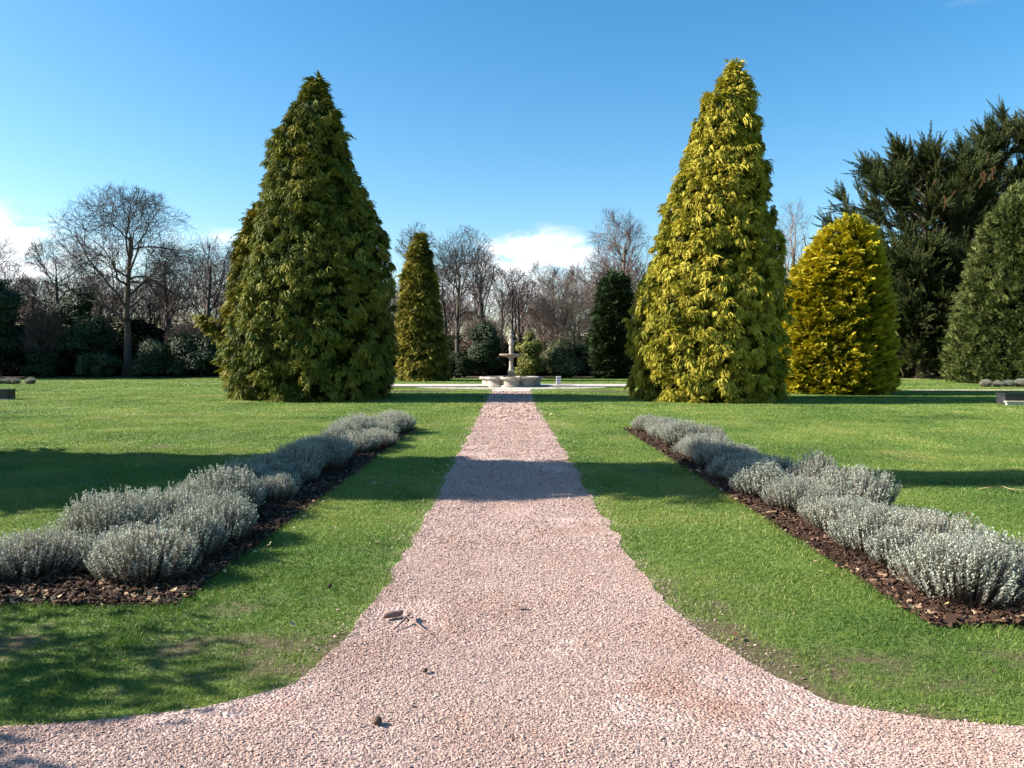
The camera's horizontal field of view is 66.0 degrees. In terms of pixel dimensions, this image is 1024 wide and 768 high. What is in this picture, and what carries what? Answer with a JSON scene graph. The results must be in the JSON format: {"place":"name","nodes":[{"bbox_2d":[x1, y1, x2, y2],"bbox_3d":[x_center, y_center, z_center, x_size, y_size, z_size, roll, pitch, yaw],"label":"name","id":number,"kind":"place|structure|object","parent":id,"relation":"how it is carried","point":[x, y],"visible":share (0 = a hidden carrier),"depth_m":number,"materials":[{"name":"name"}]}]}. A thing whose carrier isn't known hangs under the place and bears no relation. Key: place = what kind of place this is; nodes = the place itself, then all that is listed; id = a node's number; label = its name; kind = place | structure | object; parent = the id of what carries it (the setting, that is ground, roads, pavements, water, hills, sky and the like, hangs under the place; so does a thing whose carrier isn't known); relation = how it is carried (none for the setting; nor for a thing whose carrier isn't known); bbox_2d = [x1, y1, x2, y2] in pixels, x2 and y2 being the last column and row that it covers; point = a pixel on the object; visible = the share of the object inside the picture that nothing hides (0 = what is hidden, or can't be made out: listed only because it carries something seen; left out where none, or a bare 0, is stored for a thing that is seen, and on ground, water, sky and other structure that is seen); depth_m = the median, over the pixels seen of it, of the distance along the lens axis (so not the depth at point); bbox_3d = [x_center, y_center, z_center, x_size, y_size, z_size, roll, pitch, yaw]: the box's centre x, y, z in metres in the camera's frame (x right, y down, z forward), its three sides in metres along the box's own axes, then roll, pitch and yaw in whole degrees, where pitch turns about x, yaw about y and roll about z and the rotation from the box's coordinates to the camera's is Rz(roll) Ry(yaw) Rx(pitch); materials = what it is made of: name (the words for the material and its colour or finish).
{"place":"outdoors","nodes":[
{"label":"outdoors","id":0,"kind":"place"},
{"bbox_2d":[0,375,942,377],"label":"woodland floor","id":1,"kind":"structure","parent":0,"point":[220,377],"depth_m":69.48,"materials":[{"name":"soil"}]},
{"bbox_2d":[0,231,23,284],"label":"bare tree","id":2,"kind":"object","parent":1,"relation":"on","point":[3,246],"visible":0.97,"depth_m":73.82,"materials":[{"name":"brown plant"}]},
{"bbox_2d":[0,279,30,376],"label":"holly tree","id":3,"kind":"object","parent":1,"relation":"on","point":[11,345],"visible":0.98,"depth_m":65.37,"materials":[{"name":"green plant"}]},
{"bbox_2d":[8,274,62,323],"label":"bare tree","id":4,"kind":"object","parent":1,"relation":"on","point":[33,303],"visible":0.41,"depth_m":83.30,"materials":[{"name":"brown plant"}]},
{"bbox_2d":[19,350,69,377],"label":"laurel shrub","id":5,"kind":"object","parent":1,"relation":"on","point":[40,364],"visible":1,"depth_m":63.90,"materials":[{"name":"green plant"}]},
{"bbox_2d":[20,303,69,377],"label":"bare shrub","id":6,"kind":"object","parent":1,"relation":"on","point":[39,326],"visible":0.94,"depth_m":65.15,"materials":[{"name":"brown plant"}]},
{"bbox_2d":[20,231,103,327],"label":"bare tree","id":7,"kind":"object","parent":1,"relation":"on","point":[39,262],"visible":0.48,"depth_m":75.51,"materials":[{"name":"brown plant"}]},
{"bbox_2d":[42,284,121,376],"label":"holly tree","id":8,"kind":"object","parent":1,"relation":"on","point":[87,332],"visible":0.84,"depth_m":67.06,"materials":[{"name":"green plant"}]},
{"bbox_2d":[75,269,130,320],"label":"bare tree","id":9,"kind":"object","parent":1,"relation":"on","point":[109,295],"visible":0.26,"depth_m":85.89,"materials":[{"name":"grey plant"}]},
{"bbox_2d":[42,179,201,376],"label":"bare tree","id":10,"kind":"object","parent":1,"relation":"on","point":[129,280],"visible":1,"depth_m":65.87,"materials":[{"name":"grey plant"}]},
{"bbox_2d":[130,278,177,323],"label":"bare tree","id":11,"kind":"object","parent":1,"relation":"on","point":[156,310],"visible":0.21,"depth_m":87.19,"materials":[{"name":"grey plant"}]},
{"bbox_2d":[137,241,201,352],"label":"bare tree","id":12,"kind":"object","parent":1,"relation":"on","point":[167,305],"visible":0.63,"depth_m":72.56,"materials":[{"name":"grey plant"}]},
{"bbox_2d":[162,320,206,375],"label":"bare shrub","id":13,"kind":"object","parent":1,"relation":"on","point":[188,328],"visible":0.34,"depth_m":68.99,"materials":[{"name":"brown plant"}]},
{"bbox_2d":[165,327,220,376],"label":"laurel shrub","id":14,"kind":"object","parent":1,"relation":"on","point":[195,353],"visible":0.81,"depth_m":65.36,"materials":[{"name":"green plant"}]},
{"bbox_2d":[177,234,232,315],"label":"bare tree","id":15,"kind":"object","parent":1,"relation":"on","point":[208,270],"visible":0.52,"depth_m":76.65,"materials":[{"name":"grey plant"}]},
{"bbox_2d":[0,255,777,341],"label":"wood","id":16,"kind":"object","parent":1,"relation":"on","point":[220,302],"visible":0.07,"depth_m":87.48,"materials":[{"name":"brown plant"}]},
{"bbox_2d":[394,221,438,277],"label":"bare tree","id":17,"kind":"object","parent":1,"relation":"on","point":[408,236],"visible":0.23,"depth_m":83.00,"materials":[{"name":"grey plant"}]},
{"bbox_2d":[436,267,472,335],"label":"bare tree","id":18,"kind":"object","parent":1,"relation":"on","point":[443,295],"visible":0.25,"depth_m":82.00,"materials":[{"name":"grey plant"}]},
{"bbox_2d":[431,225,504,376],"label":"bare tree","id":19,"kind":"object","parent":1,"relation":"on","point":[458,263],"visible":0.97,"depth_m":65.81,"materials":[{"name":"grey plant"}]},
{"bbox_2d":[461,247,498,318],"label":"bare tree","id":20,"kind":"object","parent":1,"relation":"on","point":[480,305],"visible":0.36,"depth_m":79.31,"materials":[{"name":"brown plant"}]},
{"bbox_2d":[459,314,507,374],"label":"bare shrub","id":21,"kind":"object","parent":1,"relation":"on","point":[470,326],"visible":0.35,"depth_m":70.45,"materials":[{"name":"brown plant"}]},
{"bbox_2d":[465,318,506,375],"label":"holly tree","id":22,"kind":"object","parent":1,"relation":"on","point":[486,347],"visible":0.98,"depth_m":65.12,"materials":[{"name":"green plant"}]},
{"bbox_2d":[488,269,516,350],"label":"bare tree","id":23,"kind":"object","parent":1,"relation":"on","point":[501,309],"visible":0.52,"depth_m":75.68,"materials":[{"name":"brown plant"}]},
{"bbox_2d":[497,265,528,360],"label":"bare tree","id":24,"kind":"object","parent":1,"relation":"on","point":[512,294],"visible":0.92,"depth_m":73.81,"materials":[{"name":"brown plant"}]},
{"bbox_2d":[507,276,540,338],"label":"bare tree","id":25,"kind":"object","parent":1,"relation":"on","point":[518,306],"visible":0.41,"depth_m":79.53,"materials":[{"name":"brown plant"}]},
{"bbox_2d":[521,259,577,339],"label":"bare tree","id":26,"kind":"object","parent":1,"relation":"on","point":[554,273],"visible":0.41,"depth_m":83.70,"materials":[{"name":"brown plant"}]},
{"bbox_2d":[518,294,582,375],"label":"bare shrub","id":27,"kind":"object","parent":1,"relation":"on","point":[535,316],"visible":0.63,"depth_m":69.13,"materials":[{"name":"brown plant"}]},
{"bbox_2d":[531,271,598,376],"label":"bare tree","id":28,"kind":"object","parent":1,"relation":"on","point":[567,293],"visible":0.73,"depth_m":67.33,"materials":[{"name":"brown plant"}]},
{"bbox_2d":[566,255,617,318],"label":"bare tree","id":29,"kind":"object","parent":1,"relation":"on","point":[572,270],"visible":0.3,"depth_m":77.19,"materials":[{"name":"brown plant"}]},
{"bbox_2d":[585,208,652,303],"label":"bare tree","id":30,"kind":"object","parent":1,"relation":"on","point":[624,260],"visible":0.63,"depth_m":79.98,"materials":[{"name":"grey plant"}]},
{"bbox_2d":[777,196,815,277],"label":"bare tree","id":31,"kind":"object","parent":1,"relation":"on","point":[793,252],"visible":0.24,"depth_m":83.40,"materials":[{"name":"grey plant"}]},
{"bbox_2d":[809,121,1012,377],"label":"monterey cypress","id":32,"kind":"object","parent":1,"relation":"on","point":[904,174],"visible":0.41,"depth_m":63.57,"materials":[{"name":"green plant"}]},
{"bbox_2d":[911,108,1023,246],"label":"monterey cypress","id":33,"kind":"object","parent":1,"relation":"on","point":[995,141],"visible":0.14,"depth_m":66.90,"materials":[{"name":"green plant"}]},
{"bbox_2d":[963,94,1023,233],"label":"monterey cypress","id":34,"kind":"object","parent":1,"relation":"on","point":[1002,112],"visible":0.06,"depth_m":71.77,"materials":[{"name":"green plant"}]},
{"bbox_2d":[392,384,626,385],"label":"cross path","id":35,"kind":"structure","parent":0,"point":[482,385],"depth_m":44.65,"materials":[{"name":"beige gravel"}]},
{"bbox_2d":[420,386,602,388],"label":"paving","id":36,"kind":"structure","parent":0,"point":[542,387],"depth_m":43.04,"materials":[{"name":"beige stone"}]},
{"bbox_2d":[479,330,542,386],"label":"fountain","id":37,"kind":"object","parent":36,"relation":"on","point":[511,379],"visible":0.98,"depth_m":43.85,"materials":[{"name":"stone"}]},
{"bbox_2d":[0,377,1023,725],"bbox_3d":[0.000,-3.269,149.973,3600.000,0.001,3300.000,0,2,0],"label":"lawn","id":38,"kind":"structure","parent":0,"point":[766,665],"depth_m":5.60,"materials":[{"name":"green plant"}]},
{"bbox_2d":[73,352,123,377],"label":"laurel shrub","id":39,"kind":"object","parent":38,"relation":"on","point":[97,365],"visible":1,"depth_m":64.40,"materials":[{"name":"green plant"}]},
{"bbox_2d":[128,337,176,377],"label":"laurel shrub","id":40,"kind":"object","parent":38,"relation":"on","point":[153,357],"visible":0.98,"depth_m":64.93,"materials":[{"name":"green plant"}]},
{"bbox_2d":[190,201,264,395],"bbox_3d":[-10.976,-3.711,34.602,4.938,8.397,4.275,1,2,22],"label":"golden cypress","id":41,"kind":"object","parent":38,"relation":"on","point":[240,252],"visible":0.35,"depth_m":33.64,"materials":[{"name":"green plant"}]},
{"bbox_2d":[210,69,400,401],"bbox_3d":[-8.042,-5.912,31.502,7.196,13.015,7.159,0,2,0],"label":"golden cypress","id":42,"kind":"object","parent":38,"relation":"on","point":[312,320],"visible":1,"depth_m":29.66,"materials":[{"name":"green plant"}]},
{"bbox_2d":[394,231,452,380],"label":"golden cypress","id":43,"kind":"object","parent":38,"relation":"on","point":[421,337],"visible":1,"depth_m":55.73,"materials":[{"name":"green plant"}]},
{"bbox_2d":[448,351,472,377],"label":"laurel shrub","id":44,"kind":"object","parent":38,"relation":"on","point":[460,364],"visible":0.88,"depth_m":63.35,"materials":[{"name":"green plant"}]},
{"bbox_2d":[2,303,941,375],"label":"undergrowth","id":45,"kind":"object","parent":38,"relation":"on","point":[141,330],"visible":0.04,"depth_m":73.05,"materials":[{"name":"green plant"}]},
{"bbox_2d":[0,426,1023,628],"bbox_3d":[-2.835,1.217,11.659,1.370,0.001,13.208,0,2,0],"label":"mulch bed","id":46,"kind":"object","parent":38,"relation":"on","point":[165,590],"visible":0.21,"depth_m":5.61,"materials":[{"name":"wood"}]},
{"bbox_2d":[0,522,87,581],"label":"lavender bush","id":47,"kind":"object","parent":46,"relation":"on","point":[34,554],"visible":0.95,"depth_m":5.72,"materials":[{"name":"grey plant"}]},
{"bbox_2d":[51,485,169,551],"bbox_3d":[-3.281,1.110,6.480,0.903,0.564,0.820,-1,2,-36],"label":"lavender bush","id":48,"kind":"object","parent":46,"relation":"on","point":[102,516],"visible":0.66,"depth_m":6.34,"materials":[{"name":"grey plant"}]},
{"bbox_2d":[67,518,171,574],"bbox_3d":[-2.936,1.228,5.936,0.662,0.363,0.667,2,2,39],"label":"lavender bush","id":49,"kind":"object","parent":46,"relation":"on","point":[90,543],"visible":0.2,"depth_m":5.83,"materials":[{"name":"grey plant"}]},
{"bbox_2d":[83,519,202,584],"bbox_3d":[-2.678,1.211,5.721,0.843,0.412,0.738,-1,2,-16],"label":"lavender bush","id":50,"kind":"object","parent":46,"relation":"on","point":[147,565],"visible":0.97,"depth_m":5.57,"materials":[{"name":"grey plant"}]},
{"bbox_2d":[123,485,197,529],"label":"lavender bush","id":51,"kind":"object","parent":46,"relation":"on","point":[175,498],"visible":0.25,"depth_m":7.02,"materials":[{"name":"grey plant"}]},
{"bbox_2d":[161,479,219,505],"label":"lavender bush","id":52,"kind":"object","parent":46,"relation":"on","point":[194,491],"visible":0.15,"depth_m":7.60,"materials":[{"name":"grey plant"}]},
{"bbox_2d":[151,503,231,560],"bbox_3d":[-2.596,1.181,6.301,0.649,0.432,0.608,0,2,14],"label":"lavender bush","id":53,"kind":"object","parent":46,"relation":"on","point":[208,533],"visible":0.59,"depth_m":6.24,"materials":[{"name":"grey plant"}]},
{"bbox_2d":[164,488,258,541],"bbox_3d":[-2.568,1.145,6.931,0.782,0.466,0.734,1,2,16],"label":"lavender bush","id":54,"kind":"object","parent":46,"relation":"on","point":[234,517],"visible":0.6,"depth_m":6.83,"materials":[{"name":"grey plant"}]},
{"bbox_2d":[176,463,266,508],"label":"lavender bush","id":55,"kind":"object","parent":46,"relation":"on","point":[227,479],"visible":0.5,"depth_m":7.90,"materials":[{"name":"grey plant"}]},
{"bbox_2d":[211,456,270,485],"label":"lavender bush","id":56,"kind":"object","parent":46,"relation":"on","point":[256,471],"visible":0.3,"depth_m":9.19,"materials":[{"name":"grey plant"}]},
{"bbox_2d":[246,451,295,471],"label":"lavender bush","id":57,"kind":"object","parent":46,"relation":"on","point":[267,458],"visible":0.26,"depth_m":10.20,"materials":[{"name":"grey plant"}]},
{"bbox_2d":[257,459,292,475],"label":"lavender bush","id":58,"kind":"object","parent":46,"relation":"on","point":[273,467],"visible":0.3,"depth_m":9.83,"materials":[{"name":"grey plant"}]},
{"bbox_2d":[252,472,299,502],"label":"lavender bush","id":59,"kind":"object","parent":46,"relation":"on","point":[276,487],"visible":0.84,"depth_m":8.75,"materials":[{"name":"grey plant"}]},
{"bbox_2d":[269,439,329,476],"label":"lavender bush","id":60,"kind":"object","parent":46,"relation":"on","point":[302,455],"visible":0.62,"depth_m":10.52,"materials":[{"name":"grey plant"}]},
{"bbox_2d":[283,460,320,482],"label":"lavender bush","id":61,"kind":"object","parent":46,"relation":"on","point":[306,472],"visible":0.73,"depth_m":10.02,"materials":[{"name":"grey plant"}]},
{"bbox_2d":[307,430,350,471],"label":"lavender bush","id":62,"kind":"object","parent":46,"relation":"on","point":[334,451],"visible":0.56,"depth_m":11.11,"materials":[{"name":"grey plant"}]},
{"bbox_2d":[325,420,362,435],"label":"lavender bush","id":63,"kind":"object","parent":46,"relation":"on","point":[347,426],"visible":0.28,"depth_m":14.48,"materials":[{"name":"grey plant"}]},
{"bbox_2d":[330,413,371,430],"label":"lavender bush","id":64,"kind":"object","parent":46,"relation":"on","point":[357,420],"visible":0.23,"depth_m":15.11,"materials":[{"name":"grey plant"}]},
{"bbox_2d":[335,434,371,453],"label":"lavender bush","id":65,"kind":"object","parent":46,"relation":"on","point":[359,450],"visible":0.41,"depth_m":13.06,"materials":[{"name":"grey plant"}]},
{"bbox_2d":[338,430,382,450],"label":"lavender bush","id":66,"kind":"object","parent":46,"relation":"on","point":[373,440],"visible":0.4,"depth_m":13.43,"materials":[{"name":"grey plant"}]},
{"bbox_2d":[358,427,399,448],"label":"lavender bush","id":67,"kind":"object","parent":46,"relation":"on","point":[388,438],"visible":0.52,"depth_m":14.04,"materials":[{"name":"grey plant"}]},
{"bbox_2d":[378,409,415,432],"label":"lavender bush","id":68,"kind":"object","parent":46,"relation":"on","point":[408,423],"visible":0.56,"depth_m":16.74,"materials":[{"name":"grey plant"}]},
{"bbox_2d":[0,470,1023,673],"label":"fallen leaves","id":69,"kind":"object","parent":38,"relation":"on","point":[294,624],"visible":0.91,"depth_m":5.25,"materials":[{"name":"brown plant"}]},
{"bbox_2d":[514,331,543,375],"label":"holly shrub","id":70,"kind":"object","parent":38,"relation":"on","point":[529,360],"visible":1,"depth_m":62.41,"materials":[{"name":"green plant"}]},
{"bbox_2d":[538,335,587,377],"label":"variegated shrub","id":71,"kind":"object","parent":38,"relation":"on","point":[563,359],"visible":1,"depth_m":63.91,"materials":[{"name":"green plant"}]},
{"bbox_2d":[584,265,636,378],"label":"yew tree","id":72,"kind":"object","parent":38,"relation":"on","point":[606,341],"visible":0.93,"depth_m":61.73,"materials":[{"name":"green plant"}]},
{"bbox_2d":[621,57,799,403],"bbox_3d":[7.548,-5.966,30.286,6.595,13.218,6.581,0,2,0],"label":"golden cypress","id":73,"kind":"object","parent":38,"relation":"on","point":[711,312],"visible":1,"depth_m":28.75,"materials":[{"name":"yellow plant"}]},
{"bbox_2d":[621,428,1023,627],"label":"mulch bed","id":74,"kind":"object","parent":38,"relation":"on","point":[888,576],"visible":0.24,"depth_m":6.58,"materials":[{"name":"wood"}]},
{"bbox_2d":[630,413,662,432],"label":"lavender bush","id":75,"kind":"object","parent":74,"relation":"on","point":[639,422],"visible":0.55,"depth_m":16.98,"materials":[{"name":"grey plant"}]},
{"bbox_2d":[657,417,698,448],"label":"lavender bush","id":76,"kind":"object","parent":74,"relation":"on","point":[668,436],"visible":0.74,"depth_m":13.91,"materials":[{"name":"grey plant"}]},
{"bbox_2d":[671,423,728,440],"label":"lavender bush","id":77,"kind":"object","parent":74,"relation":"on","point":[707,429],"visible":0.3,"depth_m":13.80,"materials":[{"name":"grey plant"}]},
{"bbox_2d":[683,434,723,461],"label":"lavender bush","id":78,"kind":"object","parent":74,"relation":"on","point":[692,444],"visible":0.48,"depth_m":12.16,"materials":[{"name":"grey plant"}]},
{"bbox_2d":[691,440,740,468],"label":"lavender bush","id":79,"kind":"object","parent":74,"relation":"on","point":[698,456],"visible":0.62,"depth_m":11.37,"materials":[{"name":"grey plant"}]},
{"bbox_2d":[705,457,746,481],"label":"lavender bush","id":80,"kind":"object","parent":74,"relation":"on","point":[719,467],"visible":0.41,"depth_m":10.22,"materials":[{"name":"grey plant"}]},
{"bbox_2d":[721,456,784,486],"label":"lavender bush","id":81,"kind":"object","parent":74,"relation":"on","point":[744,463],"visible":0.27,"depth_m":9.69,"materials":[{"name":"grey plant"}]},
{"bbox_2d":[728,459,791,499],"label":"lavender bush","id":82,"kind":"object","parent":74,"relation":"on","point":[764,475],"visible":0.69,"depth_m":8.99,"materials":[{"name":"grey plant"}]},
{"bbox_2d":[741,454,801,474],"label":"lavender bush","id":83,"kind":"object","parent":74,"relation":"on","point":[785,464],"visible":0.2,"depth_m":10.18,"materials":[{"name":"grey plant"}]},
{"bbox_2d":[757,473,817,512],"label":"lavender bush","id":84,"kind":"object","parent":74,"relation":"on","point":[786,492],"visible":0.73,"depth_m":8.21,"materials":[{"name":"grey plant"}]},
{"bbox_2d":[787,448,848,483],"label":"lavender bush","id":85,"kind":"object","parent":74,"relation":"on","point":[809,468],"visible":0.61,"depth_m":9.50,"materials":[{"name":"grey plant"}]},
{"bbox_2d":[793,484,846,518],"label":"lavender bush","id":86,"kind":"object","parent":74,"relation":"on","point":[812,495],"visible":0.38,"depth_m":7.74,"materials":[{"name":"grey plant"}]},
{"bbox_2d":[796,495,877,532],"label":"lavender bush","id":87,"kind":"object","parent":74,"relation":"on","point":[825,509],"visible":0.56,"depth_m":7.21,"materials":[{"name":"grey plant"}]},
{"bbox_2d":[811,463,902,509],"bbox_3d":[3.532,1.078,8.137,0.873,0.520,0.937,0,2,2],"label":"lavender bush","id":88,"kind":"object","parent":74,"relation":"on","point":[862,484],"visible":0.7,"depth_m":8.02,"materials":[{"name":"grey plant"}]},
{"bbox_2d":[822,498,912,556],"bbox_3d":[2.956,1.177,6.483,0.706,0.429,0.829,2,2,40],"label":"lavender bush","id":89,"kind":"object","parent":74,"relation":"on","point":[855,528],"visible":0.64,"depth_m":6.42,"materials":[{"name":"grey plant"}]},
{"bbox_2d":[862,524,940,569],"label":"lavender bush","id":90,"kind":"object","parent":74,"relation":"on","point":[880,551],"visible":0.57,"depth_m":5.96,"materials":[{"name":"grey plant"}]},
{"bbox_2d":[867,506,1000,558],"bbox_3d":[3.310,1.190,6.209,0.964,0.420,0.816,1,2,17],"label":"lavender bush","id":91,"kind":"object","parent":74,"relation":"on","point":[932,523],"visible":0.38,"depth_m":6.17,"materials":[{"name":"grey plant"}]},
{"bbox_2d":[888,531,1023,611],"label":"lavender bush","id":92,"kind":"object","parent":74,"relation":"on","point":[958,573],"visible":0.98,"depth_m":5.10,"materials":[{"name":"grey plant"}]},
{"bbox_2d":[934,525,1023,580],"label":"lavender bush","id":93,"kind":"object","parent":74,"relation":"on","point":[1003,536],"visible":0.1,"depth_m":5.57,"materials":[{"name":"grey plant"}]},
{"bbox_2d":[774,212,904,394],"bbox_3d":[14.914,-3.769,36.504,6.145,8.376,6.208,0,2,0],"label":"golden cypress","id":94,"kind":"object","parent":38,"relation":"on","point":[841,334],"visible":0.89,"depth_m":34.77,"materials":[{"name":"yellow plant"}]},
{"bbox_2d":[876,222,968,378],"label":"monterey cypress","id":95,"kind":"object","parent":38,"relation":"on","point":[916,268],"visible":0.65,"depth_m":60.24,"materials":[{"name":"green plant"}]},
{"bbox_2d":[937,177,1023,382],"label":"columnar conifer","id":96,"kind":"object","parent":38,"relation":"on","point":[984,340],"visible":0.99,"depth_m":49.51,"materials":[{"name":"green plant"}]},
{"bbox_2d":[995,393,1023,404],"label":"planter box","id":97,"kind":"object","parent":38,"relation":"on","point":[1011,398],"visible":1,"depth_m":27.02,"materials":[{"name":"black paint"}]},
{"bbox_2d":[0,391,1023,767],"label":"gravel path","id":98,"kind":"structure","parent":0,"point":[428,613],"depth_m":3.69,"materials":[{"name":"gravel"}]},
{"bbox_2d":[0,0,1023,343],"label":"sky","id":99,"kind":"structure","parent":0,"point":[517,123],"materials":[{"name":"blue"}]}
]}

